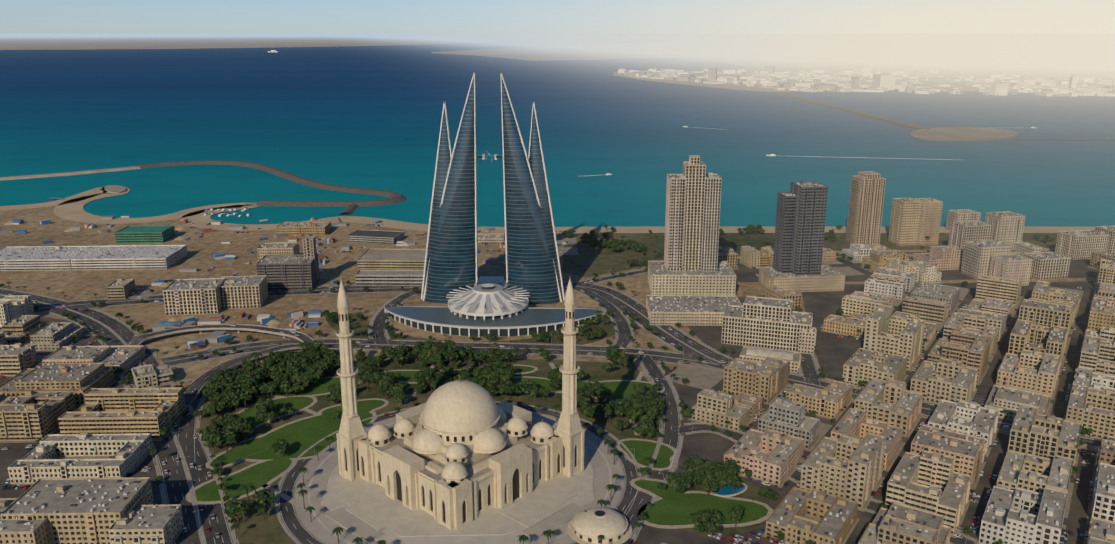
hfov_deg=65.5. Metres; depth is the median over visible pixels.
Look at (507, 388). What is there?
tree
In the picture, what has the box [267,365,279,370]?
tree
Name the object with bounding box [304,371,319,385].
tree
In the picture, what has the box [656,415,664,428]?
palm
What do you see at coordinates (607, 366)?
tree
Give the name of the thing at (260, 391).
tree
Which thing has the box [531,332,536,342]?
tree
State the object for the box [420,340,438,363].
tree
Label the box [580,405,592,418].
tree
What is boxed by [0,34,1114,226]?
sea water
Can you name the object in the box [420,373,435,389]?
tree
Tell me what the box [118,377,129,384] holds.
tree
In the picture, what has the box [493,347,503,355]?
tree
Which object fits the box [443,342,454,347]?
palm
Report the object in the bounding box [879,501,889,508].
tree
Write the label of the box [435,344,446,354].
tree
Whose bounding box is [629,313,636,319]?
tree
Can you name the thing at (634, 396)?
tree
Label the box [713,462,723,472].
tree
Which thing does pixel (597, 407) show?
tree
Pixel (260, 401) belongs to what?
tree
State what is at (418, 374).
tree
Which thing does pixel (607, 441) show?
palm
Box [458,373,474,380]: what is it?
tree
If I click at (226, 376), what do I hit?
tree
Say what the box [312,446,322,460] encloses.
palm
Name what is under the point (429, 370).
palm
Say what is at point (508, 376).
tree
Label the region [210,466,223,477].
tree
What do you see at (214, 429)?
tree
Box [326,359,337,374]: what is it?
tree
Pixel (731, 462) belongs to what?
tree
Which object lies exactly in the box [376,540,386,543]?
palm
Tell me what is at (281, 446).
tree
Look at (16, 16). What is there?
sky
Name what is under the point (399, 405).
street lamp posts
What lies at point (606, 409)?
tree
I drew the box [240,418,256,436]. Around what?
tree
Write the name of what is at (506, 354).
tree
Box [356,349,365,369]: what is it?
tree
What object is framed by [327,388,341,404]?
tree
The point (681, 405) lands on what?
tree
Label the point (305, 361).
tree
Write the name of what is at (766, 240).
tree
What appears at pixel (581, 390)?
tree
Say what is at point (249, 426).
tree
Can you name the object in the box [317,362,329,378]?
tree
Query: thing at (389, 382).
tree
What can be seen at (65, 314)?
tree
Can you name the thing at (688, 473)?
palm
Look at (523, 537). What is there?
palm
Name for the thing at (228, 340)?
tree
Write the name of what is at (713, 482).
tree
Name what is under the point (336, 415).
tree
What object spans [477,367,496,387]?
tree
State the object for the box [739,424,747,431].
tree
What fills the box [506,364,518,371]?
tree
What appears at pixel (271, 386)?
tree
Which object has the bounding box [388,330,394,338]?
tree
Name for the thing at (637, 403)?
tree
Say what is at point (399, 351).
tree
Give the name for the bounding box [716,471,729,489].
tree
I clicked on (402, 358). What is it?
tree
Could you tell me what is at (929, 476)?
city
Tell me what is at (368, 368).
tree
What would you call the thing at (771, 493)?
tree
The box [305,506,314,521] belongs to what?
palm
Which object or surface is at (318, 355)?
tree
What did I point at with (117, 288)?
building
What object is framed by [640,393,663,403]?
tree
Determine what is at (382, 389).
tree
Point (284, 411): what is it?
tree
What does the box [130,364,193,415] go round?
buildings
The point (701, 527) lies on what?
tree
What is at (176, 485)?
roads
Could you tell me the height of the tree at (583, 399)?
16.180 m
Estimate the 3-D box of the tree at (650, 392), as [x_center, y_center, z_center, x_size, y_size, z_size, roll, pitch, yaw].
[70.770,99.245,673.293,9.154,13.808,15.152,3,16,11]
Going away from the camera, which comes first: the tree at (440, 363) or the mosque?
the mosque
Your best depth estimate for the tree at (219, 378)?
695.35 m
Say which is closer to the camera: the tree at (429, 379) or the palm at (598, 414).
the palm at (598, 414)
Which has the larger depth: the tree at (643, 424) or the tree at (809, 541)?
the tree at (643, 424)
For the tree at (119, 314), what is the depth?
880.91 m
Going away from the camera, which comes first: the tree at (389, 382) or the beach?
the tree at (389, 382)
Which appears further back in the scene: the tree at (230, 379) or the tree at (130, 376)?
the tree at (130, 376)
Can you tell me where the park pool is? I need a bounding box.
[710,482,746,496]
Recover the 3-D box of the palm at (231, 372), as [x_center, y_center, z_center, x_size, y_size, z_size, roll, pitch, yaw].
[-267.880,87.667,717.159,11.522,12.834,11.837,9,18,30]
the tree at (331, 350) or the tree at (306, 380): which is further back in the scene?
the tree at (331, 350)
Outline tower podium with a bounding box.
[384,276,603,336]
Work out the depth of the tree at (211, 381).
692.34 m
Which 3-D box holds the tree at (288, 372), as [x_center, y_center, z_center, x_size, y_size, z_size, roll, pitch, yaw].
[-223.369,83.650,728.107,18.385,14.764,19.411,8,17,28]
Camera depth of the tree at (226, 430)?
605.64 m
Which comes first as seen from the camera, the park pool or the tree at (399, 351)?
the park pool
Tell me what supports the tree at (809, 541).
on the city at (929, 476)
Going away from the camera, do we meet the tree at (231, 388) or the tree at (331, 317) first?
the tree at (231, 388)
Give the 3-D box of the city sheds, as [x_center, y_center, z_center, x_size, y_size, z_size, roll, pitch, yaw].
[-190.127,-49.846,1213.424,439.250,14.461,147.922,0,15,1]
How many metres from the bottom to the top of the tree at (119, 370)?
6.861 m
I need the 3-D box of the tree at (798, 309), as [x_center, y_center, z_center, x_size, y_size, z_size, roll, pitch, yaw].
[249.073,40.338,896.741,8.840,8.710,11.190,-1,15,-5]
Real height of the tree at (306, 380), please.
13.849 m
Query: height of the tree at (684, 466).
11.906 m
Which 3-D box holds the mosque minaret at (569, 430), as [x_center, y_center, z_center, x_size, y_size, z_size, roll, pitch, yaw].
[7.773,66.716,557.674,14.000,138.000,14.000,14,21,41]
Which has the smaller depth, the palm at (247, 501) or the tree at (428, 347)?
the palm at (247, 501)
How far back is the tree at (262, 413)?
635.95 m
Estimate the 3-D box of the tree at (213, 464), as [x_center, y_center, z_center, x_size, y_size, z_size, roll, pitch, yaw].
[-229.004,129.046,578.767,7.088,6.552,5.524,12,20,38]
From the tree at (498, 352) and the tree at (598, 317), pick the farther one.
the tree at (598, 317)
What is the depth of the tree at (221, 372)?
706.85 m
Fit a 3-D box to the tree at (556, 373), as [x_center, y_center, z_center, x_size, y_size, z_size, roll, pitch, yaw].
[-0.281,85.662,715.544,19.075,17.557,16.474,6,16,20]
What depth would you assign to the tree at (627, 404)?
651.23 m
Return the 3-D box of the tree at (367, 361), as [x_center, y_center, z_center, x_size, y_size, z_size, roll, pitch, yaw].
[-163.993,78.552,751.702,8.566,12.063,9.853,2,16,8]
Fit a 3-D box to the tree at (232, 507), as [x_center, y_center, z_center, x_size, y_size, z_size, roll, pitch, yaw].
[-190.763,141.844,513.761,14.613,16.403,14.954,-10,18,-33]
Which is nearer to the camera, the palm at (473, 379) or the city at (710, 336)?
the palm at (473, 379)
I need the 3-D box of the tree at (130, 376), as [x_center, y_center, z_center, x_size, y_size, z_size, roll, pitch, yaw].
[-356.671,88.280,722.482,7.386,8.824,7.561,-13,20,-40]
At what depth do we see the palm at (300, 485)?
542.69 m
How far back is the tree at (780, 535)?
493.00 m
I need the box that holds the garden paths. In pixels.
[186,363,773,528]
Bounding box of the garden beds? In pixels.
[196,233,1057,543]
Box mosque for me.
[358,375,562,529]
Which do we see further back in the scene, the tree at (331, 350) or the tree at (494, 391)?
the tree at (331, 350)
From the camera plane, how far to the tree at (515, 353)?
760.84 m
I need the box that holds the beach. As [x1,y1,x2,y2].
[0,186,1094,232]
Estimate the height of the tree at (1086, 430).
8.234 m
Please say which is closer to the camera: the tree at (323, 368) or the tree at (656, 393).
the tree at (656, 393)
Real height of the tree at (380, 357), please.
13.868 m
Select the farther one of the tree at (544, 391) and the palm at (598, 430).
the tree at (544, 391)
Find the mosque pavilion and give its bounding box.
[567,507,631,543]
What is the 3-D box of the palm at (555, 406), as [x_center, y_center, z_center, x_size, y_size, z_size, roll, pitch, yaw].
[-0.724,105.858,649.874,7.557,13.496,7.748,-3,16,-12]
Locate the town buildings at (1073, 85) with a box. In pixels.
[618,66,1114,96]
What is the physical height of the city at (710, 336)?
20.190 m
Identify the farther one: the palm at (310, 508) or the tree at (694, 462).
the tree at (694, 462)
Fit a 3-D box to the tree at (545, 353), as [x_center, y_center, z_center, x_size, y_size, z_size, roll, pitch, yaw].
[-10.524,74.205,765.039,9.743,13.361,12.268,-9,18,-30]
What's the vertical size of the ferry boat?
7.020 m
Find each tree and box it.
[62,312,71,319]
[71,332,78,338]
[115,312,122,319]
[115,367,123,373]
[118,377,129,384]
[125,373,133,381]
[131,325,143,331]
[155,475,164,481]
[160,425,170,437]
[194,408,203,420]
[201,427,220,435]
[201,430,210,440]
[203,432,223,452]
[204,386,220,401]
[205,375,220,387]
[205,401,224,416]
[205,420,222,432]
[208,417,222,427]
[209,374,223,386]
[210,461,217,466]
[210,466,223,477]
[212,372,230,379]
[212,432,237,451]
[213,369,228,374]
[214,382,229,386]
[216,482,229,494]
[217,442,227,451]
[220,391,233,411]
[220,427,240,448]
[221,417,232,426]
[222,385,239,394]
[222,412,240,429]
[223,337,232,343]
[224,495,248,523]
[225,391,243,411]
[227,375,235,383]
[227,517,235,522]
[232,380,248,387]
[232,419,249,441]
[237,370,264,382]
[237,387,252,411]
[240,385,257,402]
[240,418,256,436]
[240,419,253,439]
[241,358,260,366]
[241,363,259,372]
[246,335,252,340]
[249,489,275,505]
[252,384,264,396]
[254,395,274,410]
[255,403,277,428]
[255,505,268,519]
[259,365,267,382]
[261,359,273,366]
[262,377,280,398]
[263,355,278,363]
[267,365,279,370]
[268,369,276,380]
[268,404,280,420]
[269,439,289,456]
[272,351,282,360]
[273,372,287,379]
[276,406,293,419]
[277,378,290,396]
[277,382,290,397]
[278,360,295,381]
[279,349,292,356]
[282,363,304,374]
[288,381,303,392]
[290,365,304,375]
[290,373,306,381]
[294,356,301,365]
[295,375,315,390]
[296,355,312,364]
[303,364,311,371]
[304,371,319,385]
[305,366,321,384]
[309,341,327,350]
[310,362,327,373]
[313,351,321,363]
[313,358,327,374]
[315,330,322,337]
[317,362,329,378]
[319,348,332,353]
[322,355,336,360]
[324,347,337,354]
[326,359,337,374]
[327,314,335,325]
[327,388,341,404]
[328,382,338,390]
[329,410,341,422]
[355,368,370,384]
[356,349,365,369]
[361,365,374,373]
[363,356,370,364]
[368,371,386,393]
[369,358,380,368]
[372,352,385,367]
[378,385,385,393]
[379,370,400,378]
[381,346,395,362]
[381,375,394,398]
[383,389,388,398]
[385,326,394,330]
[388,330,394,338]
[388,382,406,392]
[388,384,406,395]
[393,345,405,364]
[394,355,407,366]
[394,393,409,405]
[400,344,410,361]
[410,341,424,362]
[413,383,426,394]
[414,370,427,379]
[416,377,427,392]
[418,357,427,367]
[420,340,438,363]
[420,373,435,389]
[428,351,442,367]
[428,372,442,378]
[430,374,450,388]
[433,358,443,368]
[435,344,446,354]
[438,338,454,347]
[441,365,452,372]
[442,348,460,366]
[444,345,461,353]
[444,369,454,378]
[452,359,461,368]
[458,347,471,361]
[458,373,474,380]
[459,365,470,375]
[469,334,477,341]
[470,350,486,366]
[470,369,478,376]
[473,367,482,375]
[476,349,494,365]
[476,372,486,387]
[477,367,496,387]
[483,333,492,339]
[483,375,497,386]
[485,356,497,361]
[485,385,498,396]
[488,369,507,388]
[488,387,493,398]
[490,365,513,376]
[491,359,507,367]
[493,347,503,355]
[494,380,513,395]
[497,384,520,398]
[500,374,512,382]
[501,349,510,363]
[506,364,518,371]
[510,347,521,358]
[519,379,539,397]
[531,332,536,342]
[536,332,545,339]
[537,386,549,399]
[539,348,550,362]
[547,365,561,380]
[548,379,559,391]
[577,369,585,378]
[577,388,590,397]
[577,392,590,407]
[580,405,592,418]
[582,403,601,419]
[583,381,592,389]
[586,381,605,399]
[589,332,600,340]
[592,381,602,394]
[594,314,601,324]
[596,331,604,338]
[596,393,613,415]
[600,402,613,424]
[602,363,616,374]
[606,345,626,358]
[606,352,618,362]
[609,245,620,253]
[613,405,626,419]
[613,418,629,432]
[615,282,623,287]
[616,355,635,366]
[624,399,631,418]
[625,406,638,420]
[625,406,644,424]
[628,239,637,244]
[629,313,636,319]
[630,243,638,251]
[630,391,643,401]
[630,425,649,439]
[631,383,646,392]
[631,398,644,409]
[635,467,648,476]
[636,420,653,437]
[638,511,646,520]
[639,414,654,421]
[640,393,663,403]
[641,399,651,413]
[643,456,654,463]
[644,390,654,397]
[645,403,658,416]
[646,398,657,404]
[646,425,656,437]
[649,328,658,335]
[651,382,660,389]
[651,390,659,398]
[651,400,665,416]
[653,404,663,419]
[656,482,666,489]
[662,365,669,372]
[666,471,687,491]
[670,473,692,494]
[678,401,685,407]
[679,460,689,469]
[680,408,693,419]
[682,377,688,382]
[686,460,705,472]
[687,512,701,525]
[688,455,711,470]
[691,475,704,486]
[692,467,714,486]
[694,520,708,532]
[695,463,712,484]
[697,508,711,522]
[701,484,717,495]
[705,520,720,538]
[706,475,722,485]
[706,477,718,492]
[708,511,723,524]
[710,461,720,468]
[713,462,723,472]
[714,469,730,486]
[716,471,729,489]
[720,346,726,354]
[723,430,732,435]
[723,458,736,466]
[726,475,741,492]
[728,505,743,527]
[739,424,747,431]
[744,467,751,477]
[757,486,779,503]
[763,237,770,243]
[775,531,784,540]
[794,306,802,311]
[805,540,814,543]
[806,410,815,416]
[817,372,825,379]
[835,376,843,381]
[836,308,843,315]
[858,380,867,385]
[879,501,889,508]
[962,525,973,535]
[994,539,1002,543]
[1042,234,1050,243]
[1071,465,1080,477]
[1080,426,1093,436]
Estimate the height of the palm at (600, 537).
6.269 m
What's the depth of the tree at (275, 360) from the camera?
740.50 m
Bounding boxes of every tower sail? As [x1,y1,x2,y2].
[421,72,487,303]
[491,72,564,304]
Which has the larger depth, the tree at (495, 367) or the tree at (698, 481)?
the tree at (495, 367)
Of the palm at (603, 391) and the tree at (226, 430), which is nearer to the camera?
the tree at (226, 430)
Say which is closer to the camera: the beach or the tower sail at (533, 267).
the tower sail at (533, 267)
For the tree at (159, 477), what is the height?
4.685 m
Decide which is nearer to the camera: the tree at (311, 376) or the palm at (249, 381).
the palm at (249, 381)
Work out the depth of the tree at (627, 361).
741.31 m
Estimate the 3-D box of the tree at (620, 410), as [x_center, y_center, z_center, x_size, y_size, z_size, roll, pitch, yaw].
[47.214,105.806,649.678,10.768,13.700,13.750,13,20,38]
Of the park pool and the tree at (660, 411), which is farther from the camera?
the tree at (660, 411)
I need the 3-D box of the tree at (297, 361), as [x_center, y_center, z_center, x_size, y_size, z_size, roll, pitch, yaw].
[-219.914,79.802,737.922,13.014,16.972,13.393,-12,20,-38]
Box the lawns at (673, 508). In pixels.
[195,366,767,525]
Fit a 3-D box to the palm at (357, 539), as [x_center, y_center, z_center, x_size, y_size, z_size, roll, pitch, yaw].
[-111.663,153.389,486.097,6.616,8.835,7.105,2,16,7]
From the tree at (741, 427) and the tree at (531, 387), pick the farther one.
the tree at (531, 387)
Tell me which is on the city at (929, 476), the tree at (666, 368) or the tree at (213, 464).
the tree at (666, 368)
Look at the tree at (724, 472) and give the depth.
552.26 m
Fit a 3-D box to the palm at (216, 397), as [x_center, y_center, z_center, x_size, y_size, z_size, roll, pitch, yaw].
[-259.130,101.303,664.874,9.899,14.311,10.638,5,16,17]
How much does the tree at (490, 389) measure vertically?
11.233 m
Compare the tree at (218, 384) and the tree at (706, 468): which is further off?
the tree at (218, 384)
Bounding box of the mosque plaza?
[296,413,622,543]
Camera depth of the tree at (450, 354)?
751.48 m
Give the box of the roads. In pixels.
[0,249,1101,543]
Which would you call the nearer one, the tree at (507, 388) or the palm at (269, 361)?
the tree at (507, 388)
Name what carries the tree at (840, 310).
on the city at (1034, 347)
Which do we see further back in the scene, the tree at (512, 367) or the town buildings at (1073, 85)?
the town buildings at (1073, 85)
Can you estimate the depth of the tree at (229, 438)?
599.93 m
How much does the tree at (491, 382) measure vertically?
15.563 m
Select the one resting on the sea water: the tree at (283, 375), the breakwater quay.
the breakwater quay
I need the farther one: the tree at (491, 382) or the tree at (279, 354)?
the tree at (279, 354)
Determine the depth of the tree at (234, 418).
621.02 m
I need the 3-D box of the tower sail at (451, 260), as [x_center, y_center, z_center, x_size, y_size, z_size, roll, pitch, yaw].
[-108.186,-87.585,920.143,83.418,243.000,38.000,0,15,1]
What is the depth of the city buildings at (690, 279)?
967.83 m
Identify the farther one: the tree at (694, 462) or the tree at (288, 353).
the tree at (288, 353)
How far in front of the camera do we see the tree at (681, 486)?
543.53 m
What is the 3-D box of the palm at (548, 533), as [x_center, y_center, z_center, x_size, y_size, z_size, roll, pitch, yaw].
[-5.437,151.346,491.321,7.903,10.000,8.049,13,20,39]
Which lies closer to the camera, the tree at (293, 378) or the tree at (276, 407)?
the tree at (276, 407)
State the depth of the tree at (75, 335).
818.15 m
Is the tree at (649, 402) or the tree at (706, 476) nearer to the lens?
the tree at (706, 476)
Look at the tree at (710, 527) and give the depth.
497.28 m
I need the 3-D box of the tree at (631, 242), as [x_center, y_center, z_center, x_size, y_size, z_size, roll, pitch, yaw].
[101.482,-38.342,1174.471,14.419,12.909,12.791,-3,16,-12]
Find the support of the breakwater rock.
on the sea water
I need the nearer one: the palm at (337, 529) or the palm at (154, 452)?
the palm at (337, 529)
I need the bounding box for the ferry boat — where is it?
[766,153,953,159]
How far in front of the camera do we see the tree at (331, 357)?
748.39 m
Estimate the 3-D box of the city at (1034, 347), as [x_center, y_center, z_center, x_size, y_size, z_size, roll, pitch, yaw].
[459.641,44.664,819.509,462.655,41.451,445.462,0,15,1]
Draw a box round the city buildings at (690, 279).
[0,155,1114,543]
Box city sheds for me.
[276,221,577,254]
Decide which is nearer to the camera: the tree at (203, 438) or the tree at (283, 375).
the tree at (203, 438)
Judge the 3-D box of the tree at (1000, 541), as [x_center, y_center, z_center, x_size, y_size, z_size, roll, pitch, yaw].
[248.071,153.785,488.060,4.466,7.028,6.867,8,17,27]
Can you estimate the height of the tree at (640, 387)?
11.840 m
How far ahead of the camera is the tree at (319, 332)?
826.90 m
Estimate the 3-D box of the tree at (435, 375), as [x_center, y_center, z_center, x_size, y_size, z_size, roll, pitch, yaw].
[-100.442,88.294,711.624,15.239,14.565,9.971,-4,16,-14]
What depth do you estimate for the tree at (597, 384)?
682.14 m
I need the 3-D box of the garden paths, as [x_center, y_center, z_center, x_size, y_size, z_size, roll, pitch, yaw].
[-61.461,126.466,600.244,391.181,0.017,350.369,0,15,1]
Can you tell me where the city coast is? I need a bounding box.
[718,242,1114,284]
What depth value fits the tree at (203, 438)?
609.77 m
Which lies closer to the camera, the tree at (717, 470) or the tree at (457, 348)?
the tree at (717, 470)
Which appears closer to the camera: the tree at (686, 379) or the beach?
the tree at (686, 379)
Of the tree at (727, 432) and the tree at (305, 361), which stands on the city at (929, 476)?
the tree at (727, 432)
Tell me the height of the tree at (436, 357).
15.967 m
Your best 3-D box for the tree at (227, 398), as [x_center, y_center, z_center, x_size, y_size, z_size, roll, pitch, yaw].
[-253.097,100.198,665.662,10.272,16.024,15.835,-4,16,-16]
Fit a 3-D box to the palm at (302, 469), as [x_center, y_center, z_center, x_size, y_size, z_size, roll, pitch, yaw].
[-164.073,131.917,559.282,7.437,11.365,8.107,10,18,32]
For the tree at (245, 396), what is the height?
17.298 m
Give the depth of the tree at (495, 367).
711.39 m
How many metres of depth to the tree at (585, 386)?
694.38 m
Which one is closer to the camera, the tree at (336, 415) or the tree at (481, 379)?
the tree at (336, 415)
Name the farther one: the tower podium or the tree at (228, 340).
the tower podium
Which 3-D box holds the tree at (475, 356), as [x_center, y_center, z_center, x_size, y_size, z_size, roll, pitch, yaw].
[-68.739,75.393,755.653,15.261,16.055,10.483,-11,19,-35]
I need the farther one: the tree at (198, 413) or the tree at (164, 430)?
the tree at (198, 413)
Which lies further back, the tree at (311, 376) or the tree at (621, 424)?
the tree at (311, 376)
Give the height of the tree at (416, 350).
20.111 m
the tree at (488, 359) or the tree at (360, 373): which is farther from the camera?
the tree at (488, 359)
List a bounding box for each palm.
[149,450,157,464]
[212,395,223,412]
[214,456,227,467]
[228,370,238,375]
[229,524,240,539]
[236,483,256,507]
[238,500,251,521]
[242,377,257,398]
[248,352,262,361]
[263,359,275,366]
[296,342,308,349]
[296,467,307,482]
[296,483,305,496]
[297,489,307,508]
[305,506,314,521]
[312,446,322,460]
[325,437,333,449]
[332,527,342,543]
[352,341,358,364]
[352,537,363,543]
[360,373,370,391]
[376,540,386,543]
[393,407,400,412]
[422,368,436,386]
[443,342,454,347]
[469,377,478,382]
[517,534,529,543]
[541,529,554,543]
[552,404,560,420]
[582,422,590,434]
[593,412,602,424]
[594,428,602,443]
[596,499,606,506]
[597,389,609,406]
[597,535,604,543]
[602,439,612,453]
[605,484,616,500]
[609,449,619,464]
[614,399,625,415]
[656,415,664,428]
[682,471,694,479]
[727,466,740,474]
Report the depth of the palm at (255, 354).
736.44 m
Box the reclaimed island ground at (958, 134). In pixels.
[910,127,1017,140]
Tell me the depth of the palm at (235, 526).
497.52 m
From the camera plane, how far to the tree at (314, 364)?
729.62 m
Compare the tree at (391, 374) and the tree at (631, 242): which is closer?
the tree at (391, 374)
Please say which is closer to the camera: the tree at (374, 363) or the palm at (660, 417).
the palm at (660, 417)
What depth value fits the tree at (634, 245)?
1154.30 m
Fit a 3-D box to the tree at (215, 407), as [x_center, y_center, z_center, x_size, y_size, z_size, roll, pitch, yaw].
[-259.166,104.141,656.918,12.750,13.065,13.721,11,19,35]
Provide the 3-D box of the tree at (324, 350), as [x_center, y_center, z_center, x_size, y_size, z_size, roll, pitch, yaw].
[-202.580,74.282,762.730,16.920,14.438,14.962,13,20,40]
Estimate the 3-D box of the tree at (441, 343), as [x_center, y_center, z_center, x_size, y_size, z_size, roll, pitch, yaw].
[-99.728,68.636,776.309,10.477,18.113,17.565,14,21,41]
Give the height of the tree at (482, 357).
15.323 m
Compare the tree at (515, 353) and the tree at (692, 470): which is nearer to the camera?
the tree at (692, 470)
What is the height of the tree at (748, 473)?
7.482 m
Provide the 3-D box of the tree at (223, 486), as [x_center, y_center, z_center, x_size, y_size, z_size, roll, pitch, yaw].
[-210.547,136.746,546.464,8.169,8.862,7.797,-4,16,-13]
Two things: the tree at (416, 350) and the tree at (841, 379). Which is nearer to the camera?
the tree at (841, 379)
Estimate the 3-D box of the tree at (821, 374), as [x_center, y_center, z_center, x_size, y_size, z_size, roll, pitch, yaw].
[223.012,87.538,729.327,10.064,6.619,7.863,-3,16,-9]
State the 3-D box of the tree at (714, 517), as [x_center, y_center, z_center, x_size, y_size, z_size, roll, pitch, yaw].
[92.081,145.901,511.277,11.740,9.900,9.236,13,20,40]
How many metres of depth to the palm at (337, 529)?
492.74 m
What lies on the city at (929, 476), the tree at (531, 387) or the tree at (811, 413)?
the tree at (811, 413)
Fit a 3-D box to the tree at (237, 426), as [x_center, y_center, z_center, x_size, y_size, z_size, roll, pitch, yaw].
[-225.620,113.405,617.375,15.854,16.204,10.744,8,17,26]
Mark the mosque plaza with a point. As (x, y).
(370, 512)
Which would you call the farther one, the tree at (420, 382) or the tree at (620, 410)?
the tree at (420, 382)
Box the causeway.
[768,92,1114,139]
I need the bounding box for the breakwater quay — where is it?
[0,166,140,198]
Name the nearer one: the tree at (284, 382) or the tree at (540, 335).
the tree at (284, 382)
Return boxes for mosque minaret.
[336,279,366,481]
[554,277,583,477]
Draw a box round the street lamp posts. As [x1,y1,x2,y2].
[5,247,1048,543]
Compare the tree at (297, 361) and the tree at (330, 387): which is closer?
the tree at (330, 387)
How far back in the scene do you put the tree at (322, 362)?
732.95 m
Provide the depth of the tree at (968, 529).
500.66 m
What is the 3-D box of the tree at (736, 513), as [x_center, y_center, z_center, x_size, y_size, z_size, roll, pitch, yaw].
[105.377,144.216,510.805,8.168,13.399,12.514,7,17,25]
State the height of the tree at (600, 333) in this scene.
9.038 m
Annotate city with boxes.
[0,295,189,504]
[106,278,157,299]
[636,357,1114,543]
[687,286,801,373]
[802,258,1114,439]
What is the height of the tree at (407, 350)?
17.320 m
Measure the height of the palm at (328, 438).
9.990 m
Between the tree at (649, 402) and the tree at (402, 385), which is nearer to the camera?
the tree at (649, 402)
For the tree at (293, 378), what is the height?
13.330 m
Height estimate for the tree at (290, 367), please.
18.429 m
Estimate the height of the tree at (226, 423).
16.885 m
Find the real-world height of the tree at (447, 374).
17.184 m
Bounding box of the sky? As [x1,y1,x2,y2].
[0,0,1114,33]
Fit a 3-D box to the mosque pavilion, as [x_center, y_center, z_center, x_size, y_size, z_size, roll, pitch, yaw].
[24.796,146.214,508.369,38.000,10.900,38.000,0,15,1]
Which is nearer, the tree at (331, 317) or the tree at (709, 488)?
the tree at (709, 488)
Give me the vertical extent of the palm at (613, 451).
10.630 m
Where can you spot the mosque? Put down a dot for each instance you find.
(457, 454)
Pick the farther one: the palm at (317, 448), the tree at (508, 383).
the tree at (508, 383)
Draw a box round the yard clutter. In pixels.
[0,216,565,350]
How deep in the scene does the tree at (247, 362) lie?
735.07 m
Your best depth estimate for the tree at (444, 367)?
723.87 m
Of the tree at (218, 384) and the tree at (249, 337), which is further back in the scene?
the tree at (249, 337)
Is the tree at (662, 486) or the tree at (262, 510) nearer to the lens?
the tree at (262, 510)
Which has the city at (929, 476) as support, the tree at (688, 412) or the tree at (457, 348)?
the tree at (688, 412)
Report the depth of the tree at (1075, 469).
565.29 m
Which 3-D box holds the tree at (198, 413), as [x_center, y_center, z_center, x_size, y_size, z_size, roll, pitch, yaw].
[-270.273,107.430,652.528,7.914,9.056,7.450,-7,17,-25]
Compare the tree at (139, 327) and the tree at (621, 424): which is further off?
the tree at (139, 327)
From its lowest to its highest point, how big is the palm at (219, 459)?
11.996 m
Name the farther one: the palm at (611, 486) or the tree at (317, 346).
the tree at (317, 346)
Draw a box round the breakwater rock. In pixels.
[137,160,406,214]
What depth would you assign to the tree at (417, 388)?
697.21 m
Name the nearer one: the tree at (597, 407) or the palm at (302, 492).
the palm at (302, 492)
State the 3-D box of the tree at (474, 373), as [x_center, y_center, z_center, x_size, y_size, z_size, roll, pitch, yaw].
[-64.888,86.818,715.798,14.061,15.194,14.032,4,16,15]
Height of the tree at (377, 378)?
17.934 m
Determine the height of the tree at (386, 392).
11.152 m
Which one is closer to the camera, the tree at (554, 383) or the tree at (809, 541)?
the tree at (809, 541)
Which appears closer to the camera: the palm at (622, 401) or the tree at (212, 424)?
the tree at (212, 424)
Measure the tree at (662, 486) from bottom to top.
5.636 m

